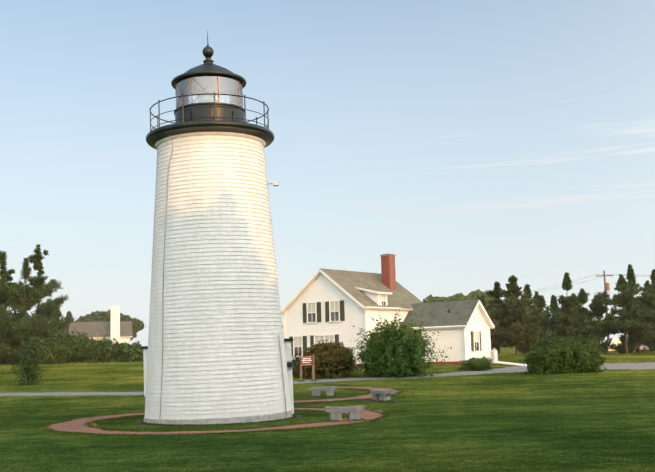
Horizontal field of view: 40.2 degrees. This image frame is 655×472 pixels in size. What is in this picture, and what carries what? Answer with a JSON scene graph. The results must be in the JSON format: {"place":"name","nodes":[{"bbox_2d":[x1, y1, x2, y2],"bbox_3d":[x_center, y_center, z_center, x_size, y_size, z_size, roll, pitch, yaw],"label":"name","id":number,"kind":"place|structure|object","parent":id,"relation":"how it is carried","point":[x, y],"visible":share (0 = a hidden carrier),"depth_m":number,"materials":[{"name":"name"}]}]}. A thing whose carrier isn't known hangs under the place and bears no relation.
{"place":"outdoors","nodes":[
{"label":"outdoors","id":0,"kind":"place"},
{"bbox_2d":[0,346,654,471],"bbox_3d":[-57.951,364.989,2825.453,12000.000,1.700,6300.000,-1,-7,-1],"label":"ground","id":1,"kind":"structure","parent":0,"point":[603,421],"depth_m":25.12,"materials":[{"name":"green plant"}]},
{"bbox_2d":[0,347,18,363],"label":"undergrowth","id":2,"kind":"object","parent":1,"relation":"on","point":[2,361],"depth_m":102.97,"materials":[{"name":"green plant"}]},
{"bbox_2d":[7,347,26,363],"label":"undergrowth","id":3,"kind":"object","parent":1,"relation":"on","point":[14,360],"depth_m":103.32,"materials":[{"name":"green plant"}]},
{"bbox_2d":[0,250,35,349],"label":"pine","id":4,"kind":"object","parent":1,"relation":"on","point":[4,297],"depth_m":98.55,"materials":[{"name":"green plant"}]},
{"bbox_2d":[0,259,51,322],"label":"pine","id":5,"kind":"object","parent":1,"relation":"on","point":[4,272],"depth_m":108.32,"materials":[{"name":"green plant"}]},
{"bbox_2d":[0,258,62,361],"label":"pine","id":6,"kind":"object","parent":1,"relation":"on","point":[18,336],"depth_m":90.47,"materials":[{"name":"green plant"}]},
{"bbox_2d":[3,345,63,385],"bbox_3d":[-19.274,8.130,57.773,4.017,3.174,2.960,-1,-7,-1],"label":"bush","id":7,"kind":"object","parent":1,"relation":"on","point":[29,368],"visible":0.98,"depth_m":57.38,"materials":[{"name":"green plant"}]},
{"bbox_2d":[5,244,75,338],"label":"pine","id":8,"kind":"object","parent":1,"relation":"on","point":[48,308],"depth_m":100.97,"materials":[{"name":"green plant"}]},
{"bbox_2d":[19,328,83,363],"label":"hedge","id":9,"kind":"object","parent":1,"relation":"on","point":[57,345],"depth_m":89.26,"materials":[{"name":"green plant"}]},
{"bbox_2d":[45,299,68,337],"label":"pine","id":10,"kind":"object","parent":1,"relation":"on","point":[57,315],"depth_m":132.64,"materials":[{"name":"green plant"}]},
{"bbox_2d":[60,311,72,333],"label":"pine","id":11,"kind":"object","parent":1,"relation":"on","point":[69,313],"depth_m":142.62,"materials":[{"name":"green plant"}]},
{"bbox_2d":[51,325,93,363],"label":"hedge","id":12,"kind":"object","parent":1,"relation":"on","point":[69,338],"depth_m":90.93,"materials":[{"name":"green plant"}]},
{"bbox_2d":[74,316,96,321],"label":"tree","id":13,"kind":"object","parent":1,"relation":"on","point":[83,319],"depth_m":205.18,"materials":[{"name":"green plant"}]},
{"bbox_2d":[72,330,113,344],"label":"hedge","id":14,"kind":"object","parent":1,"relation":"on","point":[88,340],"depth_m":93.11,"materials":[{"name":"green plant"}]},
{"bbox_2d":[66,335,127,362],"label":"hedge","id":15,"kind":"object","parent":1,"relation":"on","point":[99,349],"depth_m":90.48,"materials":[{"name":"green plant"}]},
{"bbox_2d":[69,306,132,343],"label":"house","id":16,"kind":"structure","parent":1,"relation":"on","point":[101,330],"depth_m":109.87,"materials":[{"name":"white"}]},
{"bbox_2d":[83,309,126,321],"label":"tree","id":17,"kind":"object","parent":1,"relation":"on","point":[104,316],"depth_m":219.97,"materials":[{"name":"green plant"}]},
{"bbox_2d":[81,341,134,362],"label":"hedge","id":18,"kind":"object","parent":1,"relation":"on","point":[124,343],"depth_m":92.20,"materials":[{"name":"green plant"}]},
{"bbox_2d":[112,342,143,361],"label":"hedge","id":19,"kind":"object","parent":1,"relation":"on","point":[125,354],"depth_m":91.02,"materials":[{"name":"green plant"}]},
{"bbox_2d":[123,314,144,340],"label":"tree","id":20,"kind":"object","parent":1,"relation":"on","point":[138,324],"depth_m":231.06,"materials":[{"name":"green plant"}]},
{"bbox_2d":[41,408,382,434],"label":"brick walk","id":21,"kind":"structure","parent":1,"relation":"on","point":[75,425],"depth_m":27.94,"materials":[{"name":"red brick"}]},
{"bbox_2d":[325,405,364,420],"bbox_3d":[0.548,5.732,28.470,1.248,0.657,0.437,0,-7,-9],"label":"granite bench","id":22,"kind":"object","parent":21,"relation":"on","point":[354,412],"visible":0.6,"depth_m":28.31,"materials":[{"name":"grey stone"}]},
{"bbox_2d":[141,30,293,425],"bbox_3d":[-4.091,-0.451,31.514,5.424,14.195,5.030,-2,-7,-2],"label":"lighthouse","id":23,"kind":"object","parent":1,"relation":"on","point":[217,349],"visible":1,"depth_m":29.60,"materials":[{"name":"white wood"}]},
{"bbox_2d":[134,415,301,426],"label":"footing earth","id":24,"kind":"structure","parent":1,"relation":"on","point":[296,417],"depth_m":28.70,"materials":[{"name":"brown soil"}]},
{"bbox_2d":[39,380,405,435],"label":"grass tufts","id":25,"kind":"object","parent":1,"relation":"on","point":[344,415],"visible":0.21,"depth_m":28.23,"materials":[{"name":"green plant"}]},
{"bbox_2d":[292,355,302,375],"bbox_3d":[-2.257,8.661,59.519,2.477,1.554,1.869,-1,-7,-1],"label":"shrub","id":26,"kind":"object","parent":1,"relation":"on","point":[293,363],"visible":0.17,"depth_m":59.15,"materials":[{"name":"green plant"}]},
{"bbox_2d":[300,355,314,380],"bbox_3d":[-1.233,8.139,54.152,0.925,1.872,0.149,-4,-8,22],"label":"sign board","id":27,"kind":"object","parent":1,"relation":"on","point":[306,360],"visible":0.98,"depth_m":54.14,"materials":[{"name":"brown wood"}]},
{"bbox_2d":[292,339,362,378],"bbox_3d":[-0.095,7.947,57.749,5.410,2.545,5.120,-1,-7,-1],"label":"shrub","id":28,"kind":"object","parent":1,"relation":"on","point":[331,359],"visible":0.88,"depth_m":56.85,"materials":[{"name":"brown plant"}]},
{"bbox_2d":[294,387,399,402],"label":"brick path","id":29,"kind":"structure","parent":1,"relation":"on","point":[362,396],"depth_m":41.22,"materials":[{"name":"red brick"}]},
{"bbox_2d":[303,395,403,421],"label":"worn earth","id":30,"kind":"structure","parent":1,"relation":"on","point":[357,401],"depth_m":38.40,"materials":[{"name":"brown soil"}]},
{"bbox_2d":[309,386,336,395],"bbox_3d":[-0.196,7.413,42.179,1.304,0.655,0.438,-2,-7,4],"label":"granite bench","id":31,"kind":"object","parent":30,"relation":"on","point":[328,389],"visible":0.69,"depth_m":42.01,"materials":[{"name":"grey stone"}]},
{"bbox_2d":[370,389,392,400],"bbox_3d":[2.303,6.925,38.389,0.444,0.655,1.234,3,-8,-29],"label":"granite bench","id":32,"kind":"object","parent":30,"relation":"on","point":[380,394],"visible":0.56,"depth_m":38.09,"materials":[{"name":"grey stone"}]},
{"bbox_2d":[281,254,494,366],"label":"keepers house","id":33,"kind":"structure","parent":1,"relation":"on","point":[332,305],"depth_m":69.51,"materials":[{"name":"white wood"}]},
{"bbox_2d":[345,305,451,377],"bbox_3d":[4.321,6.802,56.627,6.600,4.390,5.398,-1,-7,-1],"label":"shrub","id":34,"kind":"object","parent":1,"relation":"on","point":[392,350],"visible":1,"depth_m":55.57,"materials":[{"name":"green plant"}]},
{"bbox_2d":[422,293,477,302],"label":"tree","id":35,"kind":"object","parent":1,"relation":"on","point":[456,297],"depth_m":185.61,"materials":[{"name":"green plant"}]},
{"bbox_2d":[460,356,493,370],"bbox_3d":[10.109,8.653,60.276,2.175,1.094,2.223,3,-8,-29],"label":"shrub","id":36,"kind":"object","parent":1,"relation":"on","point":[475,364],"visible":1,"depth_m":59.80,"materials":[{"name":"green plant"}]},
{"bbox_2d":[479,295,491,349],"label":"pine","id":37,"kind":"object","parent":1,"relation":"on","point":[483,302],"depth_m":117.53,"materials":[{"name":"green plant"}]},
{"bbox_2d":[468,289,503,306],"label":"tree","id":38,"kind":"object","parent":1,"relation":"on","point":[474,293],"depth_m":192.26,"materials":[{"name":"green plant"}]},
{"bbox_2d":[486,281,522,353],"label":"tree","id":39,"kind":"object","parent":1,"relation":"on","point":[495,292],"depth_m":91.86,"materials":[{"name":"green plant"}]},
{"bbox_2d":[491,348,526,365],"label":"wall","id":40,"kind":"structure","parent":1,"relation":"on","point":[494,354],"depth_m":66.66,"materials":[{"name":"white paint"}]},
{"bbox_2d":[487,275,545,353],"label":"tree","id":41,"kind":"object","parent":1,"relation":"on","point":[516,334],"depth_m":88.10,"materials":[{"name":"green plant"}]},
{"bbox_2d":[518,291,560,352],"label":"pine","id":42,"kind":"object","parent":1,"relation":"on","point":[536,309],"depth_m":119.60,"materials":[{"name":"green plant"}]},
{"bbox_2d":[519,284,562,351],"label":"pine","id":43,"kind":"object","parent":1,"relation":"on","point":[527,290],"depth_m":94.85,"materials":[{"name":"green plant"}]},
{"bbox_2d":[526,295,556,350],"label":"pine","id":44,"kind":"object","parent":1,"relation":"on","point":[541,302],"depth_m":103.27,"materials":[{"name":"green plant"}]},
{"bbox_2d":[545,295,559,331],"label":"pine","id":45,"kind":"object","parent":1,"relation":"on","point":[554,308],"depth_m":122.86,"materials":[{"name":"green plant"}]},
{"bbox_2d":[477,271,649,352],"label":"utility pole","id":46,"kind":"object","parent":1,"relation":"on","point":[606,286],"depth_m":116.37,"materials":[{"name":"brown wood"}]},
{"bbox_2d":[518,330,609,374],"bbox_3d":[14.845,7.343,56.358,5.642,2.792,3.097,-1,-7,-1],"label":"shrub","id":47,"kind":"object","parent":1,"relation":"on","point":[549,357],"visible":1,"depth_m":55.60,"materials":[{"name":"green plant"}]},
{"bbox_2d":[547,272,610,350],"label":"pine","id":48,"kind":"object","parent":1,"relation":"on","point":[564,321],"depth_m":95.42,"materials":[{"name":"green plant"}]},
{"bbox_2d":[573,288,614,352],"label":"pine","id":49,"kind":"object","parent":1,"relation":"on","point":[582,296],"depth_m":104.24,"materials":[{"name":"green plant"}]},
{"bbox_2d":[577,294,621,351],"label":"pine","id":50,"kind":"object","parent":1,"relation":"on","point":[597,312],"depth_m":98.59,"materials":[{"name":"green plant"}]},
{"bbox_2d":[594,274,654,353],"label":"pine","id":51,"kind":"object","parent":1,"relation":"on","point":[617,322],"depth_m":94.08,"materials":[{"name":"green plant"}]},
{"bbox_2d":[605,264,646,353],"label":"pine","id":52,"kind":"object","parent":1,"relation":"on","point":[630,274],"depth_m":103.07,"materials":[{"name":"green plant"}]},
{"bbox_2d":[624,269,654,351],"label":"pine","id":53,"kind":"object","parent":1,"relation":"on","point":[648,337],"depth_m":94.20,"materials":[{"name":"green plant"}]},
{"bbox_2d":[630,280,651,351],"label":"pine","id":54,"kind":"object","parent":1,"relation":"on","point":[646,283],"depth_m":116.50,"materials":[{"name":"green plant"}]},
{"bbox_2d":[635,344,648,351],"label":"dark car","id":55,"kind":"object","parent":1,"relation":"on","point":[643,348],"depth_m":110.74,"materials":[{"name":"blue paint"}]},
{"bbox_2d":[0,362,654,395],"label":"asphalt path","id":56,"kind":"structure","parent":0,"point":[640,366],"depth_m":55.66,"materials":[{"name":"grey asphalt"}]},
{"bbox_2d":[0,0,654,345],"label":"sky","id":57,"kind":"structure","parent":0,"point":[453,137],"materials":[{"name":"blue"}]},
{"bbox_2d":[598,338,627,352],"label":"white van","id":58,"kind":"object","parent":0,"point":[614,340],"depth_m":108.81,"materials":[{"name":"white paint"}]}
]}

